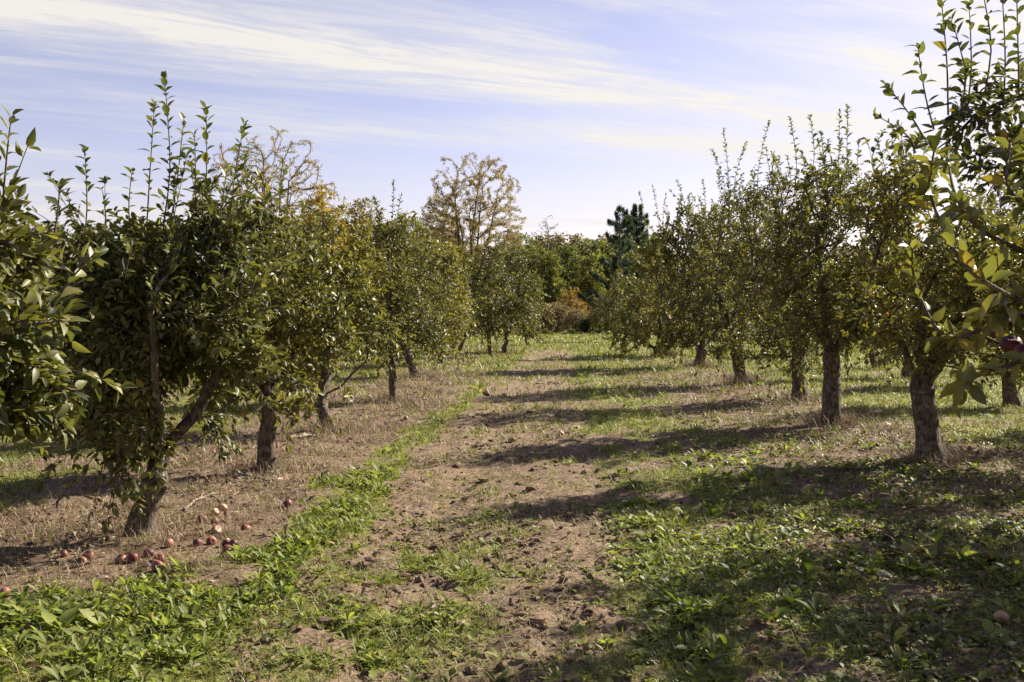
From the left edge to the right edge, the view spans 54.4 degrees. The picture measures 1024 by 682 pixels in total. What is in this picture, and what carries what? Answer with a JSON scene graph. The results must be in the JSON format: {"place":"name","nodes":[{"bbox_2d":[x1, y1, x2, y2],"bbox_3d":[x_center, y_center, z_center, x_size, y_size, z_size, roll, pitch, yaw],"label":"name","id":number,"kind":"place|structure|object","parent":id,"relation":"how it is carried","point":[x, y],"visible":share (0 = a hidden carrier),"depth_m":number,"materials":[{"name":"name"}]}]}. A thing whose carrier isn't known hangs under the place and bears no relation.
{"place":"outdoors","nodes":[
{"label":"outdoors","id":0,"kind":"place"},
{"bbox_2d":[205,345,648,681],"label":"path","id":1,"kind":"structure","parent":0,"point":[517,664],"depth_m":7.09,"materials":[{"name":"soil"}]},
{"bbox_2d":[0,491,1023,681],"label":"clover","id":2,"kind":"object","parent":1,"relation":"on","point":[949,639],"visible":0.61,"depth_m":5.75,"materials":[{"name":"green plant"}]},
{"bbox_2d":[139,361,961,681],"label":"soil clods","id":3,"kind":"object","parent":1,"relation":"on","point":[541,619],"visible":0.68,"depth_m":6.33,"materials":[{"name":"brown soil"}]},
{"bbox_2d":[0,323,1023,681],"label":"ground","id":4,"kind":"structure","parent":0,"point":[798,663],"depth_m":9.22,"materials":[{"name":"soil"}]},
{"bbox_2d":[0,587,9,598],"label":"fallen apple","id":5,"kind":"object","parent":4,"relation":"on","point":[2,589],"visible":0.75,"depth_m":5.78,"materials":[{"name":"red plant"}]},
{"bbox_2d":[22,222,66,308],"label":"tree","id":6,"kind":"object","parent":4,"relation":"on","point":[35,229],"visible":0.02,"depth_m":91.80,"materials":[{"name":"green plant"}]},
{"bbox_2d":[60,550,67,556],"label":"fallen apple","id":7,"kind":"object","parent":4,"relation":"on","point":[63,553],"visible":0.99,"depth_m":6.65,"materials":[{"name":"red plant"}]},
{"bbox_2d":[0,104,137,484],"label":"apple tree","id":8,"kind":"object","parent":4,"relation":"on","point":[33,388],"visible":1,"depth_m":4.18,"materials":[{"name":"green plant"}]},
{"bbox_2d":[75,556,86,566],"bbox_3d":[-2.806,1.439,6.488,0.068,0.069,0.064,0,1,18],"label":"fallen apple","id":9,"kind":"object","parent":4,"relation":"on","point":[82,559],"visible":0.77,"depth_m":6.47,"materials":[{"name":"red plant"}]},
{"bbox_2d":[54,223,119,271],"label":"tree","id":10,"kind":"object","parent":4,"relation":"on","point":[73,234],"visible":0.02,"depth_m":89.45,"materials":[{"name":"green plant"}]},
{"bbox_2d":[44,204,131,391],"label":"apple tree","id":11,"kind":"object","parent":4,"relation":"on","point":[76,259],"visible":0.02,"depth_m":19.25,"materials":[{"name":"green plant"}]},
{"bbox_2d":[82,550,93,559],"bbox_3d":[-2.828,1.425,6.634,0.074,0.072,0.073,7,32,30],"label":"fallen apple","id":12,"kind":"object","parent":4,"relation":"on","point":[86,555],"visible":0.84,"depth_m":6.62,"materials":[{"name":"red plant"}]},
{"bbox_2d":[116,554,126,563],"bbox_3d":[-2.586,1.442,6.587,0.068,0.066,0.068,0,1,12],"label":"fallen apple","id":13,"kind":"object","parent":4,"relation":"on","point":[120,558],"visible":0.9,"depth_m":6.57,"materials":[{"name":"red plant"}]},
{"bbox_2d":[127,552,137,561],"bbox_3d":[-2.520,1.440,6.614,0.068,0.067,0.071,1,2,35],"label":"fallen apple","id":14,"kind":"object","parent":4,"relation":"on","point":[132,557],"visible":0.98,"depth_m":6.59,"materials":[{"name":"red plant"}]},
{"bbox_2d":[113,218,170,299],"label":"tree","id":15,"kind":"object","parent":4,"relation":"on","point":[136,245],"visible":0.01,"depth_m":86.46,"materials":[{"name":"green plant"}]},
{"bbox_2d":[143,549,153,556],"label":"fallen apple","id":16,"kind":"object","parent":4,"relation":"on","point":[150,552],"visible":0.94,"depth_m":6.75,"materials":[{"name":"red plant"}]},
{"bbox_2d":[151,560,162,572],"bbox_3d":[-2.287,1.452,6.416,0.078,0.082,0.075,0,1,-15],"label":"fallen apple","id":17,"kind":"object","parent":4,"relation":"on","point":[154,564],"visible":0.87,"depth_m":6.39,"materials":[{"name":"red plant"}]},
{"bbox_2d":[153,553,164,561],"bbox_3d":[-2.361,1.452,6.660,0.081,0.080,0.081,13,35,21],"label":"fallen apple","id":18,"kind":"object","parent":4,"relation":"on","point":[156,556],"visible":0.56,"depth_m":6.65,"materials":[{"name":"red plant"}]},
{"bbox_2d":[8,71,321,542],"bbox_3d":[-2.534,-0.237,7.406,2.439,3.500,2.087,0,1,3],"label":"apple tree","id":19,"kind":"object","parent":4,"relation":"on","point":[183,309],"visible":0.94,"depth_m":7.12,"materials":[{"name":"green plant"}]},
{"bbox_2d":[164,538,172,547],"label":"fallen apple","id":20,"kind":"object","parent":4,"relation":"on","point":[168,543],"visible":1,"depth_m":6.93,"materials":[{"name":"pink plant"}]},
{"bbox_2d":[193,538,201,545],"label":"fallen apple","id":21,"kind":"object","parent":4,"relation":"on","point":[197,541],"visible":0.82,"depth_m":7.05,"materials":[{"name":"red plant"}]},
{"bbox_2d":[183,486,231,510],"bbox_3d":[-2.712,1.381,8.871,0.173,0.106,1.090,0,1,-2],"label":"fallen branch","id":22,"kind":"object","parent":4,"relation":"on","point":[191,503],"visible":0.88,"depth_m":8.71,"materials":[{"name":"brown wood"}]},
{"bbox_2d":[206,536,216,544],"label":"fallen apple","id":23,"kind":"object","parent":4,"relation":"on","point":[210,540],"visible":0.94,"depth_m":7.14,"materials":[{"name":"red plant"}]},
{"bbox_2d":[211,508,218,515],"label":"fallen apple","id":24,"kind":"object","parent":4,"relation":"on","point":[215,510],"visible":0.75,"depth_m":8.27,"materials":[{"name":"beige plant"}]},
{"bbox_2d":[211,518,218,524],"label":"fallen apple","id":25,"kind":"object","parent":4,"relation":"on","point":[214,520],"visible":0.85,"depth_m":7.87,"materials":[{"name":"red plant"}]},
{"bbox_2d":[211,526,220,533],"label":"fallen apple","id":26,"kind":"object","parent":4,"relation":"on","point":[214,529],"visible":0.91,"depth_m":7.48,"materials":[{"name":"beige plant"}]},
{"bbox_2d":[218,504,227,510],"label":"fallen apple","id":27,"kind":"object","parent":4,"relation":"on","point":[223,506],"visible":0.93,"depth_m":8.38,"materials":[{"name":"beige plant"}]},
{"bbox_2d":[222,539,229,545],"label":"fallen apple","id":28,"kind":"object","parent":4,"relation":"on","point":[225,541],"visible":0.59,"depth_m":7.08,"materials":[{"name":"red plant"}]},
{"bbox_2d":[222,545,231,552],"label":"fallen apple","id":29,"kind":"object","parent":4,"relation":"on","point":[224,549],"visible":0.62,"depth_m":6.91,"materials":[{"name":"red plant"}]},
{"bbox_2d":[228,539,237,547],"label":"fallen apple","id":30,"kind":"object","parent":4,"relation":"on","point":[231,542],"visible":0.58,"depth_m":7.05,"materials":[{"name":"red plant"}]},
{"bbox_2d":[241,523,249,529],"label":"fallen apple","id":31,"kind":"object","parent":4,"relation":"on","point":[243,526],"visible":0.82,"depth_m":7.64,"materials":[{"name":"red plant"}]},
{"bbox_2d":[236,471,277,481],"bbox_3d":[-2.574,1.367,10.126,0.328,0.064,0.616,-1,1,-28],"label":"fallen branch","id":32,"kind":"object","parent":4,"relation":"on","point":[243,474],"visible":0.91,"depth_m":10.04,"materials":[{"name":"brown wood"}]},
{"bbox_2d":[205,125,340,247],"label":"bare tree","id":33,"kind":"object","parent":4,"relation":"on","point":[289,188],"visible":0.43,"depth_m":75.22,"materials":[{"name":"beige plant"}]},
{"bbox_2d":[168,153,385,470],"bbox_3d":[-2.663,-0.280,10.502,2.391,3.464,2.314,-1,2,-34],"label":"apple tree","id":34,"kind":"object","parent":4,"relation":"on","point":[292,287],"visible":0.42,"depth_m":10.49,"materials":[{"name":"green plant"}]},
{"bbox_2d":[283,498,291,506],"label":"fallen apple","id":35,"kind":"object","parent":4,"relation":"on","point":[287,502],"visible":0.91,"depth_m":8.72,"materials":[{"name":"red plant"}]},
{"bbox_2d":[285,432,318,441],"bbox_3d":[-2.908,1.339,13.923,0.181,0.101,0.667,1,1,27],"label":"fallen branch","id":36,"kind":"object","parent":4,"relation":"on","point":[302,435],"visible":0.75,"depth_m":13.86,"materials":[{"name":"brown wood"}]},
{"bbox_2d":[276,218,344,306],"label":"tree","id":37,"kind":"object","parent":4,"relation":"on","point":[303,230],"visible":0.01,"depth_m":96.36,"materials":[{"name":"green plant"}]},
{"bbox_2d":[299,184,357,288],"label":"yellow tree","id":38,"kind":"object","parent":4,"relation":"on","point":[322,207],"visible":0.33,"depth_m":70.37,"materials":[{"name":"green plant"}]},
{"bbox_2d":[258,202,415,430],"bbox_3d":[-2.813,-0.300,14.825,2.437,3.508,2.329,-1,2,-41],"label":"apple tree","id":39,"kind":"object","parent":4,"relation":"on","point":[358,280],"visible":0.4,"depth_m":14.68,"materials":[{"name":"green plant"}]},
{"bbox_2d":[321,215,374,281],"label":"tree","id":40,"kind":"object","parent":4,"relation":"on","point":[341,219],"visible":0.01,"depth_m":98.03,"materials":[{"name":"green plant"}]},
{"bbox_2d":[339,197,395,286],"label":"yellow tree","id":41,"kind":"object","parent":4,"relation":"on","point":[357,203],"visible":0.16,"depth_m":77.99,"materials":[{"name":"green plant"}]},
{"bbox_2d":[339,179,463,401],"bbox_3d":[-2.395,-0.957,19.770,2.834,4.471,2.564,0,1,3],"label":"apple tree","id":42,"kind":"object","parent":4,"relation":"on","point":[416,309],"visible":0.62,"depth_m":19.56,"materials":[{"name":"green plant"}]},
{"bbox_2d":[379,210,429,295],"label":"yellow tree","id":43,"kind":"object","parent":4,"relation":"on","point":[402,217],"visible":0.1,"depth_m":85.91,"materials":[{"name":"plant"}]},
{"bbox_2d":[364,231,479,377],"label":"apple tree","id":44,"kind":"object","parent":4,"relation":"on","point":[413,250],"visible":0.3,"depth_m":27.79,"materials":[{"name":"green plant"}]},
{"bbox_2d":[410,223,456,280],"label":"tree","id":45,"kind":"object","parent":4,"relation":"on","point":[425,228],"visible":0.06,"depth_m":104.51,"materials":[{"name":"green plant"}]},
{"bbox_2d":[418,193,463,268],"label":"poplar tree","id":46,"kind":"object","parent":4,"relation":"on","point":[428,222],"visible":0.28,"depth_m":99.75,"materials":[{"name":"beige plant"}]},
{"bbox_2d":[400,236,486,364],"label":"apple tree","id":47,"kind":"object","parent":4,"relation":"on","point":[459,295],"visible":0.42,"depth_m":35.12,"materials":[{"name":"green plant"}]},
{"bbox_2d":[444,231,480,288],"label":"tree","id":48,"kind":"object","parent":4,"relation":"on","point":[465,247],"visible":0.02,"depth_m":112.18,"materials":[{"name":"green plant"}]},
{"bbox_2d":[437,257,494,351],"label":"apple tree","id":49,"kind":"object","parent":4,"relation":"on","point":[472,313],"visible":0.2,"depth_m":49.22,"materials":[{"name":"green plant"}]},
{"bbox_2d":[420,151,526,335],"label":"poplar tree","id":50,"kind":"object","parent":4,"relation":"on","point":[474,225],"visible":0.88,"depth_m":94.26,"materials":[{"name":"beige plant"}]},
{"bbox_2d":[466,244,503,332],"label":"tree","id":51,"kind":"object","parent":4,"relation":"on","point":[481,258],"visible":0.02,"depth_m":119.63,"materials":[{"name":"green plant"}]},
{"bbox_2d":[459,235,538,355],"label":"apple tree","id":52,"kind":"object","parent":4,"relation":"on","point":[488,284],"visible":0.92,"depth_m":42.89,"materials":[{"name":"green plant"}]},
{"bbox_2d":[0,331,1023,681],"bbox_3d":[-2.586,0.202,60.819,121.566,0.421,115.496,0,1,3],"label":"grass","id":53,"kind":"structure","parent":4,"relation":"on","point":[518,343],"depth_m":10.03,"materials":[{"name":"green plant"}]},
{"bbox_2d":[0,438,1023,681],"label":"broadleaf plants","id":54,"kind":"object","parent":4,"relation":"on","point":[68,615],"visible":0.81,"depth_m":6.80,"materials":[{"name":"green plant"}]},
{"bbox_2d":[0,363,1023,681],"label":"weeds","id":55,"kind":"object","parent":4,"relation":"on","point":[166,645],"visible":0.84,"depth_m":5.66,"materials":[{"name":"green plant"}]},
{"bbox_2d":[0,371,1023,681],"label":"fallen leaves","id":56,"kind":"object","parent":4,"relation":"on","point":[742,653],"depth_m":7.58,"materials":[{"name":"plant"}]},
{"bbox_2d":[496,236,535,268],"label":"bare tree","id":57,"kind":"object","parent":4,"relation":"on","point":[517,247],"visible":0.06,"depth_m":155.71,"materials":[{"name":"brown plant"}]},
{"bbox_2d":[485,239,551,351],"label":"apple tree","id":58,"kind":"object","parent":4,"relation":"on","point":[513,267],"visible":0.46,"depth_m":47.90,"materials":[{"name":"green plant"}]},
{"bbox_2d":[499,228,539,271],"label":"tree","id":59,"kind":"object","parent":4,"relation":"on","point":[525,236],"visible":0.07,"depth_m":167.25,"materials":[{"name":"green plant"}]},
{"bbox_2d":[46,272,1008,335],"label":"undergrowth","id":60,"kind":"object","parent":4,"relation":"on","point":[669,315],"visible":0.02,"depth_m":112.39,"materials":[{"name":"green plant"}]},
{"bbox_2d":[510,269,548,345],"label":"apple tree","id":61,"kind":"object","parent":4,"relation":"on","point":[540,285],"visible":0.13,"depth_m":61.67,"materials":[{"name":"green plant"}]},
{"bbox_2d":[518,242,553,301],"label":"tree","id":62,"kind":"object","parent":4,"relation":"on","point":[533,256],"visible":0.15,"depth_m":140.78,"materials":[{"name":"green plant"}]},
{"bbox_2d":[530,234,554,263],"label":"tree","id":63,"kind":"object","parent":4,"relation":"on","point":[541,242],"visible":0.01,"depth_m":171.08,"materials":[{"name":"green plant"}]},
{"bbox_2d":[535,304,556,331],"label":"bush","id":64,"kind":"object","parent":4,"relation":"on","point":[551,315],"visible":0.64,"depth_m":125.52,"materials":[{"name":"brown plant"}]},
{"bbox_2d":[535,215,557,256],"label":"bare tree","id":65,"kind":"object","parent":4,"relation":"on","point":[551,228],"visible":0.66,"depth_m":159.39,"materials":[{"name":"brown plant"}]},
{"bbox_2d":[535,249,567,312],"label":"tree","id":66,"kind":"object","parent":4,"relation":"on","point":[551,274],"visible":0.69,"depth_m":137.04,"materials":[{"name":"green plant"}]},
{"bbox_2d":[543,301,568,331],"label":"bush","id":67,"kind":"object","parent":4,"relation":"on","point":[559,313],"visible":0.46,"depth_m":127.44,"materials":[{"name":"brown plant"}]},
{"bbox_2d":[529,231,586,326],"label":"tree","id":68,"kind":"object","parent":4,"relation":"on","point":[560,238],"visible":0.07,"depth_m":163.75,"materials":[{"name":"green plant"}]},
{"bbox_2d":[549,240,587,312],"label":"tree","id":69,"kind":"object","parent":4,"relation":"on","point":[569,273],"visible":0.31,"depth_m":148.59,"materials":[{"name":"green plant"}]},
{"bbox_2d":[560,307,586,332],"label":"bush","id":70,"kind":"object","parent":4,"relation":"on","point":[578,316],"visible":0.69,"depth_m":123.35,"materials":[{"name":"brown plant"}]},
{"bbox_2d":[557,288,589,331],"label":"bush","id":71,"kind":"object","parent":4,"relation":"on","point":[582,305],"visible":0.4,"depth_m":131.19,"materials":[{"name":"orange plant"}]},
{"bbox_2d":[552,233,601,285],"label":"tree","id":72,"kind":"object","parent":4,"relation":"on","point":[584,240],"visible":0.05,"depth_m":165.77,"materials":[{"name":"green plant"}]},
{"bbox_2d":[578,318,590,332],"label":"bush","id":73,"kind":"object","parent":4,"relation":"on","point":[584,326],"visible":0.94,"depth_m":119.49,"materials":[{"name":"green plant"}]},
{"bbox_2d":[571,252,609,309],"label":"tree","id":74,"kind":"object","parent":4,"relation":"on","point":[588,284],"visible":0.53,"depth_m":144.71,"materials":[{"name":"green plant"}]},
{"bbox_2d":[572,238,618,303],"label":"tree","id":75,"kind":"object","parent":4,"relation":"on","point":[596,248],"visible":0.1,"depth_m":161.98,"materials":[{"name":"green plant"}]},
{"bbox_2d":[587,301,604,329],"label":"bush","id":76,"kind":"object","parent":4,"relation":"on","point":[588,308],"visible":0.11,"depth_m":133.19,"materials":[{"name":"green plant"}]},
{"bbox_2d":[587,312,607,332],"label":"bush","id":77,"kind":"object","parent":4,"relation":"on","point":[592,313],"visible":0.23,"depth_m":121.25,"materials":[{"name":"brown plant"}]},
{"bbox_2d":[592,254,613,296],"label":"tree","id":78,"kind":"object","parent":4,"relation":"on","point":[604,268],"visible":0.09,"depth_m":158.35,"materials":[{"name":"green plant"}]},
{"bbox_2d":[586,262,636,337],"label":"apple tree","id":79,"kind":"object","parent":4,"relation":"on","point":[611,326],"visible":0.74,"depth_m":71.89,"materials":[{"name":"green plant"}]},
{"bbox_2d":[577,205,651,326],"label":"pine tree","id":80,"kind":"object","parent":4,"relation":"on","point":[622,227],"visible":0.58,"depth_m":116.63,"materials":[{"name":"green plant"}]},
{"bbox_2d":[594,233,634,258],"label":"tree","id":81,"kind":"object","parent":4,"relation":"on","point":[599,238],"visible":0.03,"depth_m":168.00,"materials":[{"name":"green plant"}]},
{"bbox_2d":[607,203,658,329],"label":"pine tree","id":82,"kind":"object","parent":4,"relation":"on","point":[640,232],"visible":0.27,"depth_m":122.41,"materials":[{"name":"green plant"}]},
{"bbox_2d":[601,232,706,356],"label":"apple tree","id":83,"kind":"object","parent":4,"relation":"on","point":[638,337],"visible":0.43,"depth_m":42.85,"materials":[{"name":"green plant"}]},
{"bbox_2d":[635,233,674,271],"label":"tree","id":84,"kind":"object","parent":4,"relation":"on","point":[651,236],"visible":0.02,"depth_m":166.23,"materials":[{"name":"green plant"}]},
{"bbox_2d":[639,249,682,314],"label":"tree","id":85,"kind":"object","parent":4,"relation":"on","point":[661,267],"visible":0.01,"depth_m":152.50,"materials":[{"name":"green plant"}]},
{"bbox_2d":[622,184,740,367],"bbox_3d":[6.335,-2.175,34.059,4.329,6.352,3.817,1,2,35],"label":"apple tree","id":86,"kind":"object","parent":4,"relation":"on","point":[669,237],"visible":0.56,"depth_m":33.69,"materials":[{"name":"green plant"}]},
{"bbox_2d":[656,166,807,384],"bbox_3d":[5.473,-1.540,24.554,3.821,5.433,3.254,0,1,3],"label":"apple tree","id":87,"kind":"object","parent":4,"relation":"on","point":[726,320],"visible":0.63,"depth_m":24.24,"materials":[{"name":"green plant"}]},
{"bbox_2d":[751,283,780,345],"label":"apple tree","id":88,"kind":"object","parent":4,"relation":"on","point":[766,318],"visible":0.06,"depth_m":57.67,"materials":[{"name":"green plant"}]},
{"bbox_2d":[693,120,845,401],"bbox_3d":[5.157,-1.557,19.806,2.952,5.708,3.039,0,1,3],"label":"apple tree","id":89,"kind":"object","parent":4,"relation":"on","point":[796,367],"visible":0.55,"depth_m":19.83,"materials":[{"name":"green plant"}]},
{"bbox_2d":[798,253,839,356],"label":"apple tree","id":90,"kind":"object","parent":4,"relation":"on","point":[816,349],"visible":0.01,"depth_m":44.21,"materials":[{"name":"green plant"}]},
{"bbox_2d":[816,244,858,306],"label":"tree","id":91,"kind":"object","parent":4,"relation":"on","point":[846,253],"visible":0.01,"depth_m":141.90,"materials":[{"name":"green plant"}]},
{"bbox_2d":[750,104,925,424],"bbox_3d":[5.042,-1.133,15.203,3.017,4.972,2.793,0,1,3],"label":"apple tree","id":92,"kind":"object","parent":4,"relation":"on","point":[804,240],"visible":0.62,"depth_m":15.02,"materials":[{"name":"green plant"}]},
{"bbox_2d":[833,305,859,359],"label":"apple tree","id":93,"kind":"object","parent":4,"relation":"on","point":[835,339],"visible":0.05,"depth_m":39.31,"materials":[{"name":"green plant"}]},
{"bbox_2d":[836,262,899,367],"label":"apple tree","id":94,"kind":"object","parent":4,"relation":"on","point":[873,356],"visible":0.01,"depth_m":33.91,"materials":[{"name":"green plant"}]},
{"bbox_2d":[881,606,893,613],"bbox_3d":[2.097,1.517,5.571,0.062,0.068,0.065,-1,1,-28],"label":"fallen apple","id":95,"kind":"object","parent":4,"relation":"on","point":[885,608],"visible":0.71,"depth_m":5.55,"materials":[{"name":"red plant"}]},
{"bbox_2d":[884,532,893,539],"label":"fallen apple","id":96,"kind":"object","parent":4,"relation":"on","point":[890,534],"visible":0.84,"depth_m":7.42,"materials":[{"name":"red plant"}]},
{"bbox_2d":[861,234,934,377],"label":"apple tree","id":97,"kind":"object","parent":4,"relation":"on","point":[905,373],"visible":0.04,"depth_m":28.31,"materials":[{"name":"green plant"}]},
{"bbox_2d":[882,457,929,467],"bbox_3d":[4.535,1.377,11.343,0.505,0.098,0.419,1,2,38],"label":"fallen branch","id":98,"kind":"object","parent":4,"relation":"on","point":[904,458],"visible":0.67,"depth_m":11.41,"materials":[{"name":"brown wood"}]},
{"bbox_2d":[802,118,1023,463],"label":"apple tree","id":99,"kind":"object","parent":4,"relation":"on","point":[894,212],"visible":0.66,"depth_m":11.26,"materials":[{"name":"green plant"}]},
{"bbox_2d":[873,0,1023,203],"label":"apple tree","id":100,"kind":"object","parent":4,"relation":"on","point":[963,112],"visible":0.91,"depth_m":6.27,"materials":[{"name":"green plant"}]},
{"bbox_2d":[927,230,992,383],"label":"apple tree","id":101,"kind":"object","parent":4,"relation":"on","point":[958,351],"visible":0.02,"depth_m":24.36,"materials":[{"name":"green plant"}]},
{"bbox_2d":[897,128,1023,419],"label":"apple tree","id":102,"kind":"object","parent":4,"relation":"on","point":[1001,318],"visible":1,"depth_m":2.94,"materials":[{"name":"green plant"}]},
{"bbox_2d":[928,169,1023,406],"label":"apple tree","id":103,"kind":"object","parent":4,"relation":"on","point":[1010,391],"visible":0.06,"depth_m":19.11,"materials":[{"name":"green plant"}]},
{"bbox_2d":[993,610,1008,623],"bbox_3d":[2.677,1.515,5.448,0.076,0.079,0.074,0,1,-3],"label":"fallen apple","id":104,"kind":"object","parent":4,"relation":"on","point":[1003,615],"visible":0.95,"depth_m":5.43,"materials":[{"name":"red plant"}]},
{"bbox_2d":[0,0,1023,321],"label":"sky","id":105,"kind":"structure","parent":0,"point":[591,105],"materials":[{"name":"blue"}]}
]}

